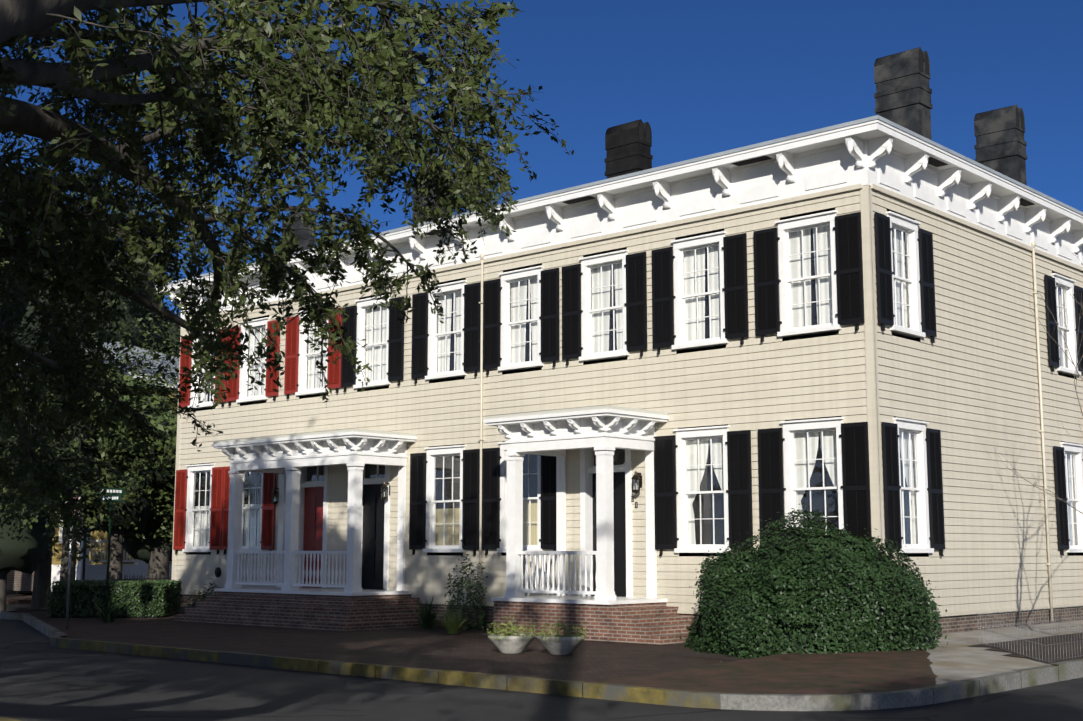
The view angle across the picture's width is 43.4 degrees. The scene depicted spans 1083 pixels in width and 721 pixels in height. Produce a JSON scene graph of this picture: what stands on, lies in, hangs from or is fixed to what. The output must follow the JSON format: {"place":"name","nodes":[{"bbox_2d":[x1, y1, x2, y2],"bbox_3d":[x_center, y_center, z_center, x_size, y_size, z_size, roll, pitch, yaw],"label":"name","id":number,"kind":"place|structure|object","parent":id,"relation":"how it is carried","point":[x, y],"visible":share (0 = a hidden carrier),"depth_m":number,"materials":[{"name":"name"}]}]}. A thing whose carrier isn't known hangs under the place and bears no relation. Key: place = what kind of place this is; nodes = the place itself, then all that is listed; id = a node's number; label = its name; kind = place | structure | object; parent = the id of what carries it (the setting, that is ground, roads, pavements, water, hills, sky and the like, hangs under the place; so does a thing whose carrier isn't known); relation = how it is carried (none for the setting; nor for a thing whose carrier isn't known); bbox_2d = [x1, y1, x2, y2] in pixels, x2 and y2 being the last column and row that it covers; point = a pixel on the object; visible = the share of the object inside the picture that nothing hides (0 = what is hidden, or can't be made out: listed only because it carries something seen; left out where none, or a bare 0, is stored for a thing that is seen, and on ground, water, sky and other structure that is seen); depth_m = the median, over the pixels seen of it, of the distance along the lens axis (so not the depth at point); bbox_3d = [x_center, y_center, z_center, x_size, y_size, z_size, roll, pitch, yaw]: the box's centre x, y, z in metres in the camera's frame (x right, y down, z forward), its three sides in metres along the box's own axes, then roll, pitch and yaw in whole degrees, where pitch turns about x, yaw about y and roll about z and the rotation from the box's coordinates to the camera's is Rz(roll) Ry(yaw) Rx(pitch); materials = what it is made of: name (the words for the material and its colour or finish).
{"place":"outdoors","nodes":[
{"label":"outdoors","id":0,"kind":"place"},
{"bbox_2d":[0,717,21,720],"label":"opposite pavement","id":1,"kind":"structure","parent":0,"point":[5,719],"depth_m":13.81,"materials":[{"name":"grey concrete"}]},
{"bbox_2d":[6,590,51,604],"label":"block pavement","id":2,"kind":"structure","parent":0,"point":[19,598],"depth_m":48.55,"materials":[{"name":"brick"}]},
{"bbox_2d":[6,590,31,593],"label":"neighbour picket fence","id":3,"kind":"object","parent":2,"relation":"on","point":[9,592],"visible":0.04,"depth_m":54.21,"materials":[{"name":"white paint"}]},
{"bbox_2d":[7,340,179,590],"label":"neighbour house","id":4,"kind":"structure","parent":2,"relation":"on","point":[23,581],"depth_m":52.43,"materials":[{"name":"white paint"}]},
{"bbox_2d":[0,426,139,610],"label":"tree","id":5,"kind":"object","parent":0,"point":[26,551],"depth_m":39.43,"materials":[{"name":"green plant"}]},
{"bbox_2d":[0,365,161,608],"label":"tree","id":6,"kind":"object","parent":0,"point":[42,574],"depth_m":42.27,"materials":[{"name":"green plant"}]},
{"bbox_2d":[0,138,186,335],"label":"tree","id":7,"kind":"object","parent":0,"point":[2,308],"depth_m":45.14,"materials":[{"name":"green plant"}]},
{"bbox_2d":[2,141,243,353],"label":"tree","id":8,"kind":"object","parent":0,"point":[30,309],"depth_m":64.44,"materials":[{"name":"green plant"}]},
{"bbox_2d":[136,297,180,356],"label":"tree","id":9,"kind":"object","parent":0,"point":[175,329],"depth_m":67.35,"materials":[{"name":"green plant"}]},
{"bbox_2d":[0,0,573,562],"bbox_3d":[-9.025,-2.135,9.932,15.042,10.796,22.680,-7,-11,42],"label":"oak tree","id":10,"kind":"object","parent":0,"point":[28,370],"depth_m":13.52,"materials":[{"name":"green plant"}]},
{"bbox_2d":[0,609,1082,710],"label":"pavement","id":11,"kind":"structure","parent":0,"point":[960,665],"depth_m":20.42,"materials":[{"name":"brown brick"}]},
{"bbox_2d":[65,498,79,629],"bbox_3d":[-10.267,4.381,29.651,0.310,2.910,0.067,3,-8,-18],"label":"pole","id":12,"kind":"object","parent":11,"relation":"on","point":[68,591],"visible":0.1,"depth_m":29.56,"materials":[{"name":"silver metal"}]},
{"bbox_2d":[88,596,124,621],"bbox_3d":[-10.307,5.930,32.558,1.136,0.624,1.182,2,-8,-11],"label":"fern","id":13,"kind":"object","parent":11,"relation":"on","point":[106,614],"visible":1,"depth_m":32.35,"materials":[{"name":"green plant"}]},
{"bbox_2d":[97,487,125,607],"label":"street name signs","id":14,"kind":"object","parent":11,"relation":"on","point":[119,492],"visible":0.69,"depth_m":34.68,"materials":[{"name":"green metal"}]},
{"bbox_2d":[45,579,181,617],"bbox_3d":[-11.088,6.180,35.490,3.041,0.957,1.908,0,-8,0],"label":"hedge","id":15,"kind":"object","parent":11,"relation":"on","point":[172,589],"depth_m":34.66,"materials":[{"name":"green plant"}]},
{"bbox_2d":[110,571,161,580],"bbox_3d":[-11.751,6.633,39.308,2.728,1.114,0.042,-7,-11,42],"label":"iron fence","id":16,"kind":"object","parent":11,"relation":"on","point":[160,577],"visible":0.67,"depth_m":39.46,"materials":[{"name":"black metal"}]},
{"bbox_2d":[109,570,171,579],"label":"iron fence","id":17,"kind":"object","parent":11,"relation":"on","point":[167,578],"visible":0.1,"depth_m":41.06,"materials":[{"name":"black metal"}]},
{"bbox_2d":[188,578,220,607],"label":"shrub leaves","id":18,"kind":"object","parent":11,"relation":"on","point":[204,595],"visible":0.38,"depth_m":35.08,"materials":[{"name":"green plant"}]},
{"bbox_2d":[404,597,444,628],"bbox_3d":[-2.503,5.492,29.753,1.350,0.716,1.156,-3,-9,22],"label":"fern","id":19,"kind":"object","parent":11,"relation":"on","point":[427,619],"visible":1,"depth_m":29.54,"materials":[{"name":"green plant"}]},
{"bbox_2d":[432,608,473,633],"bbox_3d":[-1.776,5.341,28.015,1.279,0.536,1.016,-7,-11,42],"label":"fern","id":20,"kind":"object","parent":11,"relation":"on","point":[450,626],"visible":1,"depth_m":27.83,"materials":[{"name":"green plant"}]},
{"bbox_2d":[444,540,487,630],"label":"shrub leaves","id":21,"kind":"object","parent":11,"relation":"on","point":[472,599],"visible":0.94,"depth_m":29.45,"materials":[{"name":"green plant"}]},
{"bbox_2d":[488,633,534,653],"bbox_3d":[-0.504,4.745,22.810,0.800,0.300,0.800,-7,-11,42],"label":"planter","id":22,"kind":"object","parent":11,"relation":"on","point":[511,644],"visible":0.9,"depth_m":22.57,"materials":[{"name":"concrete"}]},
{"bbox_2d":[487,614,536,639],"bbox_3d":[-0.509,4.463,22.838,0.853,0.436,0.932,0,-8,1],"label":"planter plant","id":23,"kind":"object","parent":22,"relation":"in","point":[515,629],"visible":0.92,"depth_m":22.74,"materials":[{"name":"green plant"}]},
{"bbox_2d":[537,634,584,654],"bbox_3d":[0.323,4.707,22.533,0.800,0.300,0.800,-7,-11,42],"label":"planter","id":24,"kind":"object","parent":11,"relation":"on","point":[566,645],"visible":0.81,"depth_m":22.29,"materials":[{"name":"concrete"}]},
{"bbox_2d":[535,615,586,641],"bbox_3d":[0.342,4.428,22.545,0.917,0.434,0.914,1,-8,-5],"label":"planter plant","id":25,"kind":"object","parent":24,"relation":"on","point":[555,631],"visible":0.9,"depth_m":22.45,"materials":[{"name":"green plant"}]},
{"bbox_2d":[680,503,949,658],"bbox_3d":[4.578,3.965,23.233,4.318,3.060,4.365,0,-8,-3],"label":"bush","id":26,"kind":"object","parent":11,"relation":"on","point":[784,574],"depth_m":21.78,"materials":[{"name":"green plant"}]},
{"bbox_2d":[977,605,1082,662],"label":"fence","id":27,"kind":"object","parent":11,"relation":"on","point":[1028,636],"visible":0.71,"depth_m":21.79,"materials":[{"name":"silver metal"}]},
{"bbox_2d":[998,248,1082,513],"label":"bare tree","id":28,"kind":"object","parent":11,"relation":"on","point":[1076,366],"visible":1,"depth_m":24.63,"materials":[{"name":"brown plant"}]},
{"bbox_2d":[0,604,1082,720],"bbox_3d":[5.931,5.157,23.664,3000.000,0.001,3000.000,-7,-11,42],"label":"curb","id":29,"kind":"structure","parent":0,"point":[41,679],"depth_m":16.98,"materials":[{"name":"concrete"}]},
{"bbox_2d":[82,527,86,579],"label":"pole","id":30,"kind":"object","parent":29,"relation":"on","point":[83,569],"visible":0.04,"depth_m":45.86,"materials":[{"name":"black metal"}]},
{"bbox_2d":[2,295,180,580],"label":"tree","id":31,"kind":"object","parent":29,"relation":"on","point":[153,325],"depth_m":50.25,"materials":[{"name":"green plant"}]},
{"bbox_2d":[36,353,178,579],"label":"tree","id":32,"kind":"object","parent":29,"relation":"on","point":[154,403],"depth_m":45.86,"materials":[{"name":"green plant"}]},
{"bbox_2d":[56,403,176,578],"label":"tree","id":33,"kind":"object","parent":29,"relation":"on","point":[105,455],"depth_m":44.06,"materials":[{"name":"green plant"}]},
{"bbox_2d":[77,489,174,579],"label":"tree","id":34,"kind":"object","parent":29,"relation":"on","point":[157,518],"depth_m":46.11,"materials":[{"name":"green plant"}]},
{"bbox_2d":[155,47,1082,644],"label":"house","id":35,"kind":"structure","parent":29,"relation":"on","point":[625,395],"depth_m":28.24,"materials":[{"name":"white paint"}]},
{"bbox_2d":[0,0,1082,316],"label":"sky","id":36,"kind":"structure","parent":0,"point":[707,77],"materials":[{"name":"blue"}]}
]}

